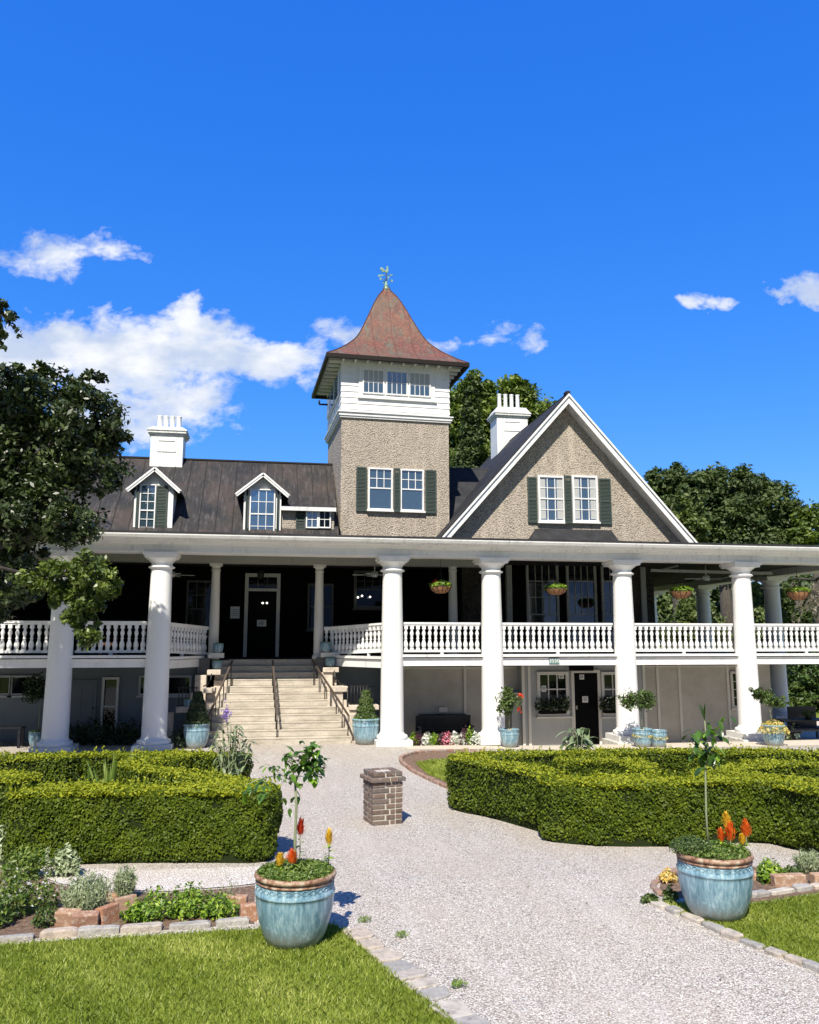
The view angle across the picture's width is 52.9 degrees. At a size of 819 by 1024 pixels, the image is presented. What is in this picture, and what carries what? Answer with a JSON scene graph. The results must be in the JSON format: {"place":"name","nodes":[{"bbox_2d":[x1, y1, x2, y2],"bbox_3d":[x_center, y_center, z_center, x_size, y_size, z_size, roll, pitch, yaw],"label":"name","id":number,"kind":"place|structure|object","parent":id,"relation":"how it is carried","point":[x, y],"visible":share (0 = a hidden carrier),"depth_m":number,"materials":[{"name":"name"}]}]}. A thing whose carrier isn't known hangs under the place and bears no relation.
{"place":"outdoors","nodes":[
{"label":"outdoors","id":0,"kind":"place"},
{"bbox_2d":[0,920,464,1023],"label":"lawn","id":1,"kind":"structure","parent":0,"point":[225,989],"depth_m":7.18,"materials":[{"name":"green plant"}]},
{"bbox_2d":[254,858,336,950],"bbox_3d":[-1.163,3.952,8.359,0.836,0.779,0.836,2,-9,-10],"label":"glazed planter","id":2,"kind":"object","parent":1,"relation":"on","point":[294,908],"visible":0.91,"depth_m":8.06,"materials":[{"name":"teal ceramic"}]},
{"bbox_2d":[242,741,329,869],"bbox_3d":[-1.280,3.032,8.509,0.893,1.285,0.580,2,-9,-10],"label":"lemon tree","id":3,"kind":"object","parent":2,"relation":"on","point":[309,767],"visible":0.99,"depth_m":8.50,"materials":[{"name":"green plant"}]},
{"bbox_2d":[360,767,405,825],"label":"brick pier","id":4,"kind":"structure","parent":0,"point":[383,795],"depth_m":13.69,"materials":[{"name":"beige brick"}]},
{"bbox_2d":[0,739,818,1023],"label":"gravel path","id":5,"kind":"structure","parent":0,"point":[466,846],"depth_m":9.34,"materials":[{"name":"grey gravel"}]},
{"bbox_2d":[0,764,42,833],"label":"box hedge","id":6,"kind":"object","parent":5,"relation":"on","point":[13,776],"visible":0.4,"depth_m":12.39,"materials":[{"name":"green plant"}]},
{"bbox_2d":[28,730,41,746],"bbox_3d":[-10.573,6.447,23.410,0.514,0.509,0.514,6,-11,-35],"label":"glazed planter","id":7,"kind":"object","parent":5,"relation":"on","point":[34,736],"visible":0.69,"depth_m":23.20,"materials":[{"name":"teal ceramic"}]},
{"bbox_2d":[21,672,45,729],"bbox_3d":[-10.560,5.455,23.626,1.124,1.707,1.028,6,-11,-32],"label":"standard tree","id":8,"kind":"object","parent":7,"relation":"in","point":[35,691],"visible":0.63,"depth_m":23.46,"materials":[{"name":"green plant"}]},
{"bbox_2d":[0,747,82,783],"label":"box hedge","id":9,"kind":"object","parent":5,"relation":"on","point":[45,764],"visible":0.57,"depth_m":14.70,"materials":[{"name":"green plant"}]},
{"bbox_2d":[0,298,136,651],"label":"live oak","id":10,"kind":"object","parent":5,"relation":"on","point":[42,450],"visible":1,"depth_m":18.87,"materials":[{"name":"green plant"}]},
{"bbox_2d":[74,717,110,745],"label":"shrub","id":11,"kind":"object","parent":5,"relation":"on","point":[89,735],"visible":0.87,"depth_m":23.99,"materials":[{"name":"green plant"}]},
{"bbox_2d":[65,750,160,782],"bbox_3d":[-5.013,4.636,13.913,1.483,1.147,1.349,-2,-9,10],"label":"iris plant","id":12,"kind":"object","parent":5,"relation":"on","point":[108,776],"visible":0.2,"depth_m":13.93,"materials":[{"name":"green plant"}]},
{"bbox_2d":[94,718,132,745],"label":"shrub","id":13,"kind":"object","parent":5,"relation":"on","point":[113,736],"visible":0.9,"depth_m":23.95,"materials":[{"name":"green plant"}]},
{"bbox_2d":[0,872,254,937],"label":"soil bed","id":14,"kind":"object","parent":5,"relation":"on","point":[22,925],"visible":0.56,"depth_m":9.01,"materials":[{"name":"brown soil"}]},
{"bbox_2d":[0,866,39,918],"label":"garden plant","id":15,"kind":"object","parent":14,"relation":"on","point":[21,902],"visible":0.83,"depth_m":9.04,"materials":[{"name":"green plant"}]},
{"bbox_2d":[0,843,52,880],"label":"garden plant","id":16,"kind":"object","parent":14,"relation":"on","point":[34,866],"visible":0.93,"depth_m":10.45,"materials":[{"name":"green plant"}]},
{"bbox_2d":[30,899,57,928],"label":"garden plant","id":17,"kind":"object","parent":14,"relation":"on","point":[40,920],"visible":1,"depth_m":8.72,"materials":[{"name":"green plant"}]},
{"bbox_2d":[25,872,64,912],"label":"garden plant","id":18,"kind":"object","parent":14,"relation":"on","point":[46,894],"visible":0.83,"depth_m":9.29,"materials":[{"name":"green plant"}]},
{"bbox_2d":[39,926,78,938],"bbox_3d":[-3.598,4.331,8.453,0.368,0.099,0.109,2,-9,-12],"label":"edging stone","id":19,"kind":"object","parent":14,"relation":"on","point":[59,932],"visible":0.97,"depth_m":8.42,"materials":[{"name":"beige stone"}]},
{"bbox_2d":[54,908,81,926],"bbox_3d":[-3.644,4.343,8.787,0.260,0.180,0.130,0,-1,2],"label":"garden brick","id":20,"kind":"object","parent":14,"relation":"on","point":[63,917],"visible":0.66,"depth_m":8.72,"materials":[{"name":"brown stone"}]},
{"bbox_2d":[58,869,112,910],"bbox_3d":[-3.571,4.202,9.070,0.604,0.567,0.563,2,-9,-10],"label":"lavender","id":21,"kind":"object","parent":14,"relation":"on","point":[92,894],"visible":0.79,"depth_m":8.96,"materials":[{"name":"green plant"}]},
{"bbox_2d":[71,910,99,927],"bbox_3d":[-3.438,4.341,8.741,0.270,0.170,0.130,2,-1,-12],"label":"garden brick","id":22,"kind":"object","parent":14,"relation":"on","point":[84,918],"visible":0.67,"depth_m":8.69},
{"bbox_2d":[77,925,119,936],"bbox_3d":[-3.225,4.346,8.540,0.413,0.097,0.103,2,-9,-14],"label":"edging stone","id":23,"kind":"object","parent":14,"relation":"on","point":[90,930],"visible":0.95,"depth_m":8.51,"materials":[{"name":"grey stone"}]},
{"bbox_2d":[95,903,119,924],"bbox_3d":[-3.267,4.355,8.897,0.120,0.190,0.240,-14,-14,26],"label":"garden brick","id":24,"kind":"object","parent":14,"relation":"on","point":[109,913],"visible":0.78,"depth_m":8.86,"materials":[{"name":"brown stone"}]},
{"bbox_2d":[111,864,137,897],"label":"lavender","id":25,"kind":"object","parent":14,"relation":"on","point":[124,882],"visible":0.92,"depth_m":9.64,"materials":[{"name":"green plant"}]},
{"bbox_2d":[120,921,162,933],"bbox_3d":[-2.805,4.360,8.621,0.418,0.094,0.125,2,-9,-10],"label":"edging stone","id":26,"kind":"object","parent":14,"relation":"on","point":[145,927],"visible":0.96,"depth_m":8.58,"materials":[{"name":"grey stone"}]},
{"bbox_2d":[130,885,185,922],"bbox_3d":[-2.776,4.264,8.977,0.540,0.362,0.468,-3,-9,19],"label":"garden plant","id":27,"kind":"object","parent":14,"relation":"on","point":[160,904],"visible":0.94,"depth_m":8.92,"materials":[{"name":"green plant"}]},
{"bbox_2d":[169,920,210,930],"bbox_3d":[-2.324,4.384,8.717,0.429,0.077,0.114,2,-9,-12],"label":"edging stone","id":28,"kind":"object","parent":14,"relation":"on","point":[195,924],"visible":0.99,"depth_m":8.68,"materials":[{"name":"grey stone"}]},
{"bbox_2d":[168,881,213,920],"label":"garden plant","id":29,"kind":"object","parent":14,"relation":"on","point":[193,902],"visible":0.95,"depth_m":9.03,"materials":[{"name":"green plant"}]},
{"bbox_2d":[199,889,239,920],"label":"garden plant","id":30,"kind":"object","parent":14,"relation":"on","point":[217,904],"visible":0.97,"depth_m":8.99,"materials":[{"name":"green plant"}]},
{"bbox_2d":[116,717,141,744],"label":"shrub","id":31,"kind":"object","parent":5,"relation":"on","point":[135,732],"visible":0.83,"depth_m":24.00,"materials":[{"name":"green plant"}]},
{"bbox_2d":[0,866,259,890],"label":"white gravel strip","id":32,"kind":"object","parent":5,"relation":"on","point":[169,879],"visible":0.56,"depth_m":10.52,"materials":[{"name":"white gravel"}]},
{"bbox_2d":[43,842,81,877],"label":"garden plant","id":33,"kind":"object","parent":32,"relation":"on","point":[63,865],"visible":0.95,"depth_m":10.60,"materials":[{"name":"green plant"}]},
{"bbox_2d":[0,775,283,866],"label":"box hedge","id":34,"kind":"object","parent":5,"relation":"on","point":[199,821],"visible":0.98,"depth_m":11.27,"materials":[{"name":"green plant"}]},
{"bbox_2d":[77,746,253,782],"bbox_3d":[-4.548,4.910,15.217,3.340,1.109,0.721,0,-9,2],"label":"box hedge","id":35,"kind":"object","parent":5,"relation":"on","point":[203,760],"visible":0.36,"depth_m":15.08,"materials":[{"name":"green plant"}]},
{"bbox_2d":[115,750,268,787],"bbox_3d":[-3.656,4.579,13.129,1.481,1.117,4.159,6,-11,-33],"label":"box hedge","id":36,"kind":"object","parent":5,"relation":"on","point":[172,766],"visible":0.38,"depth_m":13.33,"materials":[{"name":"green plant"}]},
{"bbox_2d":[183,723,209,748],"bbox_3d":[-6.068,6.324,23.422,0.763,0.756,0.762,-2,-9,15],"label":"glazed planter","id":37,"kind":"object","parent":5,"relation":"on","point":[196,736],"visible":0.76,"depth_m":23.14,"materials":[{"name":"teal ceramic"}]},
{"bbox_2d":[182,691,210,724],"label":"cone topiary","id":38,"kind":"object","parent":37,"relation":"in","point":[197,712],"visible":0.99,"depth_m":23.36,"materials":[{"name":"green plant"}]},
{"bbox_2d":[208,699,259,774],"bbox_3d":[-3.135,4.330,14.605,0.744,1.973,0.967,9,-12,-44],"label":"butterfly bush","id":39,"kind":"object","parent":5,"relation":"on","point":[234,755],"visible":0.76,"depth_m":14.59,"materials":[{"name":"green plant"}]},
{"bbox_2d":[352,718,378,744],"bbox_3d":[-1.290,6.426,24.285,0.829,0.821,0.829,2,-9,-10],"label":"glazed planter","id":40,"kind":"object","parent":5,"relation":"on","point":[365,731],"visible":0.88,"depth_m":23.98,"materials":[{"name":"teal ceramic"}]},
{"bbox_2d":[353,689,377,718],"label":"cone topiary","id":41,"kind":"object","parent":40,"relation":"on","point":[365,708],"visible":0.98,"depth_m":24.24,"materials":[{"name":"green plant"}]},
{"bbox_2d":[369,948,404,961],"bbox_3d":[-0.226,4.279,7.941,0.258,0.044,0.334,6,-11,-35],"label":"edging stone","id":42,"kind":"object","parent":5,"relation":"on","point":[385,954],"visible":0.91,"depth_m":7.92,"materials":[{"name":"grey stone"}]},
{"bbox_2d":[416,986,450,1001],"bbox_3d":[0.221,4.143,7.072,0.289,0.044,0.232,5,-10,-31],"label":"edging stone","id":43,"kind":"object","parent":5,"relation":"on","point":[437,993],"visible":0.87,"depth_m":7.04,"materials":[{"name":"grey stone"}]},
{"bbox_2d":[403,751,473,783],"bbox_3d":[1.111,6.140,19.831,4.025,0.008,5.748,-5,-10,30],"label":"soil bed","id":44,"kind":"object","parent":5,"relation":"on","point":[411,759],"visible":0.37,"depth_m":21.39,"materials":[{"name":"brown soil"}]},
{"bbox_2d":[429,998,473,1018],"bbox_3d":[0.352,4.094,6.764,0.301,0.045,0.333,5,-10,-27],"label":"edging stone","id":45,"kind":"object","parent":5,"relation":"on","point":[455,1007],"visible":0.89,"depth_m":6.75,"materials":[{"name":"white stone"}]},
{"bbox_2d":[444,744,620,830],"bbox_3d":[2.109,4.926,15.149,2.732,1.057,3.701,-5,-10,31],"label":"box hedge","id":46,"kind":"object","parent":5,"relation":"on","point":[499,784],"visible":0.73,"depth_m":14.30,"materials":[{"name":"green plant"}]},
{"bbox_2d":[555,727,599,749],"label":"artichoke plant","id":47,"kind":"object","parent":5,"relation":"on","point":[577,739],"visible":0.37,"depth_m":16.49,"materials":[{"name":"green plant"}]},
{"bbox_2d":[550,752,661,775],"bbox_3d":[3.570,4.824,14.490,2.094,1.055,1.230,-8,-12,40],"label":"box hedge","id":48,"kind":"object","parent":5,"relation":"on","point":[592,764],"visible":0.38,"depth_m":14.59,"materials":[{"name":"green plant"}]},
{"bbox_2d":[534,768,818,856],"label":"box hedge","id":49,"kind":"object","parent":5,"relation":"on","point":[615,809],"visible":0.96,"depth_m":12.27,"materials":[{"name":"green plant"}]},
{"bbox_2d":[595,743,818,774],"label":"box hedge","id":50,"kind":"object","parent":5,"relation":"on","point":[671,759],"visible":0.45,"depth_m":15.84,"materials":[{"name":"green plant"}]},
{"bbox_2d":[658,867,818,901],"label":"soil bed","id":51,"kind":"object","parent":5,"relation":"on","point":[758,885],"visible":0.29,"depth_m":10.07,"materials":[{"name":"brown soil"}]},
{"bbox_2d":[755,857,786,884],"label":"garden plant","id":52,"kind":"object","parent":51,"relation":"on","point":[766,868],"visible":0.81,"depth_m":10.32,"materials":[{"name":"green plant"}]},
{"bbox_2d":[770,872,806,886],"bbox_3d":[4.701,4.575,10.210,0.420,0.160,0.120,1,-9,-7],"label":"garden brick","id":53,"kind":"object","parent":51,"relation":"on","point":[783,879],"visible":0.67,"depth_m":10.16,"materials":[{"name":"brown stone"}]},
{"bbox_2d":[791,847,818,872],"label":"lavender","id":54,"kind":"object","parent":51,"relation":"on","point":[808,862],"visible":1,"depth_m":10.74,"materials":[{"name":"green plant"}]},
{"bbox_2d":[691,753,818,779],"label":"box hedge","id":55,"kind":"object","parent":5,"relation":"on","point":[802,768],"visible":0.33,"depth_m":14.24,"materials":[{"name":"green plant"}]},
{"bbox_2d":[0,0,818,583],"label":"sky","id":56,"kind":"structure","parent":0,"point":[613,205],"materials":[{"name":"blue"}]},
{"bbox_2d":[415,757,448,781],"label":"grass","id":57,"kind":"structure","parent":0,"point":[440,768],"depth_m":19.47,"materials":[{"name":"green plant"}]},
{"bbox_2d":[404,721,818,749],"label":"patio","id":58,"kind":"structure","parent":0,"point":[808,738],"depth_m":24.44,"materials":[{"name":"white stone"}]},
{"bbox_2d":[416,715,474,735],"bbox_3d":[1.125,6.979,26.129,1.820,0.980,0.540,2,-9,-10],"label":"bench","id":59,"kind":"object","parent":58,"relation":"on","point":[441,722],"visible":0.84,"depth_m":26.38,"materials":[{"name":"black paint"}]},
{"bbox_2d":[499,728,518,747],"bbox_3d":[2.903,6.556,23.900,0.574,0.528,0.575,-2,-9,11],"label":"glazed planter","id":60,"kind":"object","parent":58,"relation":"on","point":[509,738],"visible":1,"depth_m":23.69,"materials":[{"name":"teal ceramic"}]},
{"bbox_2d":[495,686,522,728],"bbox_3d":[2.935,5.708,24.023,0.818,1.302,0.818,7,-11,-38],"label":"standard tree","id":61,"kind":"object","parent":60,"relation":"on","point":[507,702],"visible":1,"depth_m":23.94,"materials":[{"name":"green plant"}]},
{"bbox_2d":[509,692,521,744],"bbox_3d":[3.517,6.862,27.325,0.380,1.701,0.340,2,-9,-10],"label":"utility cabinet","id":62,"kind":"object","parent":58,"relation":"on","point":[516,720],"visible":0.57,"depth_m":27.18,"materials":[{"name":"grey metal"}]},
{"bbox_2d":[632,727,652,747],"bbox_3d":[6.853,6.630,24.203,0.652,0.552,0.657,4,-10,-26],"label":"glazed planter","id":63,"kind":"object","parent":58,"relation":"on","point":[642,737],"visible":1,"depth_m":23.98,"materials":[{"name":"teal ceramic"}]},
{"bbox_2d":[615,687,657,728],"bbox_3d":[6.777,5.787,24.294,1.387,1.278,0.788,2,-9,-10],"label":"standard tree","id":64,"kind":"object","parent":63,"relation":"on","point":[640,699],"visible":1,"depth_m":24.24,"materials":[{"name":"green plant"}]},
{"bbox_2d":[757,719,789,745],"bbox_3d":[10.838,6.559,24.513,0.929,0.774,0.936,5,-10,-28],"label":"glazed planter","id":65,"kind":"object","parent":58,"relation":"on","point":[773,733],"visible":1,"depth_m":24.27,"materials":[{"name":"teal ceramic"}]},
{"bbox_2d":[748,686,789,720],"bbox_3d":[10.769,5.808,24.650,1.428,1.195,0.722,2,-9,-10],"label":"standard tree","id":66,"kind":"object","parent":65,"relation":"on","point":[765,696],"visible":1,"depth_m":24.56,"materials":[{"name":"green plant"}]},
{"bbox_2d":[649,891,818,962],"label":"lawn","id":67,"kind":"structure","parent":0,"point":[779,926],"depth_m":8.68,"materials":[{"name":"green plant"}]},
{"bbox_2d":[668,834,753,923],"bbox_3d":[3.359,4.031,9.137,0.904,0.864,0.836,2,-9,-10],"label":"glazed planter","id":68,"kind":"object","parent":67,"relation":"on","point":[715,881],"visible":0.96,"depth_m":8.85,"materials":[{"name":"teal ceramic"}]},
{"bbox_2d":[682,705,736,848],"bbox_3d":[3.398,2.992,9.313,0.696,1.611,0.398,5,-10,-31],"label":"small lemon tree","id":69,"kind":"object","parent":68,"relation":"in","point":[713,756],"visible":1,"depth_m":9.30,"materials":[{"name":"green plant"}]},
{"bbox_2d":[787,706,818,737],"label":"bench","id":70,"kind":"object","parent":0,"point":[794,711],"visible":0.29,"depth_m":29.93,"materials":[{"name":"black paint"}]},
{"bbox_3d":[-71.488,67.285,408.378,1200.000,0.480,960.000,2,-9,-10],"label":"ground","id":71,"kind":"structure","parent":0,"visible":0},
{"bbox_2d":[0,287,818,752],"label":"plantation house","id":72,"kind":"structure","parent":71,"relation":"on","point":[526,513],"depth_m":28.89,"materials":[{"name":"paint"}]},
{"bbox_2d":[7,675,38,697],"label":"window","id":73,"kind":"structure","parent":72,"relation":"in","point":[16,683],"depth_m":25.09,"materials":[{"name":"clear glass"}]},
{"bbox_2d":[69,680,97,737],"bbox_3d":[-10.068,6.124,25.253,0.822,1.917,0.131,2,-9,-10],"label":"panelled door","id":74,"kind":"structure","parent":72,"relation":"in","point":[83,692],"depth_m":25.31,"materials":[{"name":"grey wood"}]},
{"bbox_2d":[99,677,119,738],"bbox_3d":[-9.269,6.100,25.420,0.499,1.957,0.090,2,-9,-10],"label":"window","id":75,"kind":"structure","parent":72,"relation":"in","point":[110,685],"depth_m":25.46,"materials":[{"name":"clear glass"}]},
{"bbox_2d":[138,484,156,527],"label":"window","id":76,"kind":"structure","parent":72,"relation":"in","point":[147,503],"depth_m":28.62,"materials":[{"name":"glass"}]},
{"bbox_2d":[168,675,191,697],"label":"window","id":77,"kind":"structure","parent":72,"relation":"in","point":[175,681],"depth_m":25.88,"materials":[{"name":"black glass"}]},
{"bbox_2d":[185,580,210,637],"bbox_3d":[-7.721,3.580,30.399,1.040,2.091,0.090,2,-9,-10],"label":"window","id":78,"kind":"structure","parent":72,"relation":"in","point":[198,595],"depth_m":30.42,"materials":[{"name":"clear glass"}]},
{"bbox_2d":[243,573,280,656],"bbox_3d":[-5.509,3.839,30.739,1.306,3.091,0.098,2,-9,-10],"label":"front door","id":79,"kind":"structure","parent":72,"relation":"in","point":[258,641],"depth_m":30.73,"materials":[{"name":"black paint"}]},
{"bbox_2d":[249,488,274,530],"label":"window","id":80,"kind":"structure","parent":72,"relation":"in","point":[262,501],"depth_m":29.28,"materials":[{"name":"glass"}]},
{"bbox_2d":[306,583,333,631],"bbox_3d":[-3.366,3.611,31.130,1.071,1.801,0.160,2,-9,-10],"label":"window","id":81,"kind":"structure","parent":72,"relation":"in","point":[328,589],"depth_m":31.17,"materials":[{"name":"black glass"}]},
{"bbox_2d":[352,570,382,609],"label":"window","id":82,"kind":"structure","parent":72,"relation":"in","point":[366,586],"depth_m":31.57,"materials":[{"name":"black glass"}]},
{"bbox_2d":[362,368,384,394],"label":"window","id":83,"kind":"structure","parent":72,"relation":"in","point":[373,382],"depth_m":31.32,"materials":[{"name":"white paint"}]},
{"bbox_2d":[367,467,393,511],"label":"window","id":84,"kind":"structure","parent":72,"relation":"in","point":[380,480],"depth_m":30.78,"materials":[{"name":"glass"}]},
{"bbox_2d":[386,370,407,395],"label":"window","id":85,"kind":"structure","parent":72,"relation":"in","point":[396,381],"depth_m":31.51,"materials":[{"name":"blue glass"}]},
{"bbox_2d":[399,469,425,512],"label":"window","id":86,"kind":"structure","parent":72,"relation":"in","point":[411,480],"depth_m":31.04,"materials":[{"name":"blue glass"}]},
{"bbox_2d":[409,372,430,397],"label":"window","id":87,"kind":"structure","parent":72,"relation":"in","point":[419,382],"depth_m":31.71,"materials":[{"name":"white paint"}]},
{"bbox_2d":[525,565,560,649],"bbox_3d":[4.870,3.438,30.055,1.237,3.192,0.090,2,-9,-10],"label":"window","id":88,"kind":"structure","parent":72,"relation":"in","point":[541,607],"depth_m":30.08,"materials":[{"name":"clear glass"}]},
{"bbox_2d":[537,475,567,523],"bbox_3d":[5.305,-0.467,30.717,1.131,1.814,0.160,2,-9,-10],"label":"window","id":89,"kind":"structure","parent":72,"relation":"in","point":[551,509],"depth_m":30.74,"materials":[{"name":"white paint"}]},
{"bbox_2d":[535,696,570,713],"bbox_3d":[4.722,6.332,26.994,1.231,0.578,0.528,2,-9,-10],"label":"window box","id":90,"kind":"object","parent":72,"relation":"attached to","point":[562,708],"visible":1,"depth_m":27.00,"materials":[{"name":"black paint"}]},
{"bbox_2d":[536,672,571,718],"bbox_3d":[4.767,6.063,27.289,1.196,1.506,0.160,2,-9,-10],"label":"window","id":91,"kind":"structure","parent":72,"relation":"in","point":[555,687],"depth_m":27.34,"materials":[{"name":"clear glass"}]},
{"bbox_2d":[565,566,597,648],"bbox_3d":[6.352,3.466,30.310,1.166,3.216,0.090,2,-9,-10],"label":"window","id":92,"kind":"structure","parent":72,"relation":"in","point":[581,581],"depth_m":30.35,"materials":[{"name":"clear glass"}]},
{"bbox_2d":[571,475,600,523],"bbox_3d":[6.610,-0.470,30.946,1.099,1.826,0.160,2,-9,-10],"label":"window","id":93,"kind":"structure","parent":72,"relation":"in","point":[584,488],"depth_m":30.97,"materials":[{"name":"white paint"}]},
{"bbox_2d":[570,670,602,744],"bbox_3d":[5.900,6.531,27.443,1.027,2.492,0.078,2,-9,-10],"label":"shop door","id":94,"kind":"structure","parent":72,"relation":"in","point":[588,714],"depth_m":27.45,"materials":[{"name":"black paint"}]},
{"bbox_2d":[600,566,613,649],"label":"window","id":95,"kind":"structure","parent":72,"relation":"in","point":[606,580],"depth_m":30.51,"materials":[{"name":"black glass"}]},
{"bbox_2d":[600,672,615,718],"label":"window","id":96,"kind":"structure","parent":72,"relation":"in","point":[607,679],"depth_m":27.67,"materials":[{"name":"clear glass"}]},
{"bbox_2d":[450,374,485,467],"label":"tree","id":97,"kind":"object","parent":71,"relation":"on","point":[469,450],"visible":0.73,"depth_m":46.10,"materials":[{"name":"green plant"}]},
{"bbox_2d":[449,368,556,466],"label":"tall tree","id":98,"kind":"object","parent":71,"relation":"on","point":[514,385],"visible":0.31,"depth_m":49.14,"materials":[{"name":"green plant"}]},
{"bbox_2d":[663,490,711,648],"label":"young tree","id":99,"kind":"object","parent":71,"relation":"on","point":[699,529],"visible":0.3,"depth_m":52.76,"materials":[{"name":"green plant"}]},
{"bbox_2d":[662,596,727,651],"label":"young tree","id":100,"kind":"object","parent":71,"relation":"on","point":[685,612],"visible":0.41,"depth_m":48.82,"materials":[{"name":"green plant"}]},
{"bbox_2d":[643,461,807,651],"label":"live oak","id":101,"kind":"object","parent":71,"relation":"on","point":[742,504],"visible":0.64,"depth_m":59.00,"materials":[{"name":"green plant"}]},
{"bbox_2d":[656,576,813,651],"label":"woods","id":102,"kind":"object","parent":71,"relation":"on","point":[664,602],"visible":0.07,"depth_m":84.73,"materials":[{"name":"green plant"}]},
{"bbox_2d":[718,574,815,684],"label":"tall tree","id":103,"kind":"object","parent":71,"relation":"on","point":[788,607],"visible":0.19,"depth_m":66.46,"materials":[{"name":"green plant"}]},
{"bbox_2d":[784,498,818,652],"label":"tall tree","id":104,"kind":"object","parent":71,"relation":"on","point":[806,519],"visible":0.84,"depth_m":57.40,"materials":[{"name":"green plant"}]},
{"bbox_2d":[785,651,818,712],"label":"shrub","id":105,"kind":"object","parent":71,"relation":"on","point":[804,691],"visible":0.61,"depth_m":41.22,"materials":[{"name":"green plant"}]},
{"bbox_2d":[790,576,818,623],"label":"moss tree","id":106,"kind":"object","parent":71,"relation":"on","point":[798,603],"visible":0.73,"depth_m":51.20,"materials":[{"name":"green plant"}]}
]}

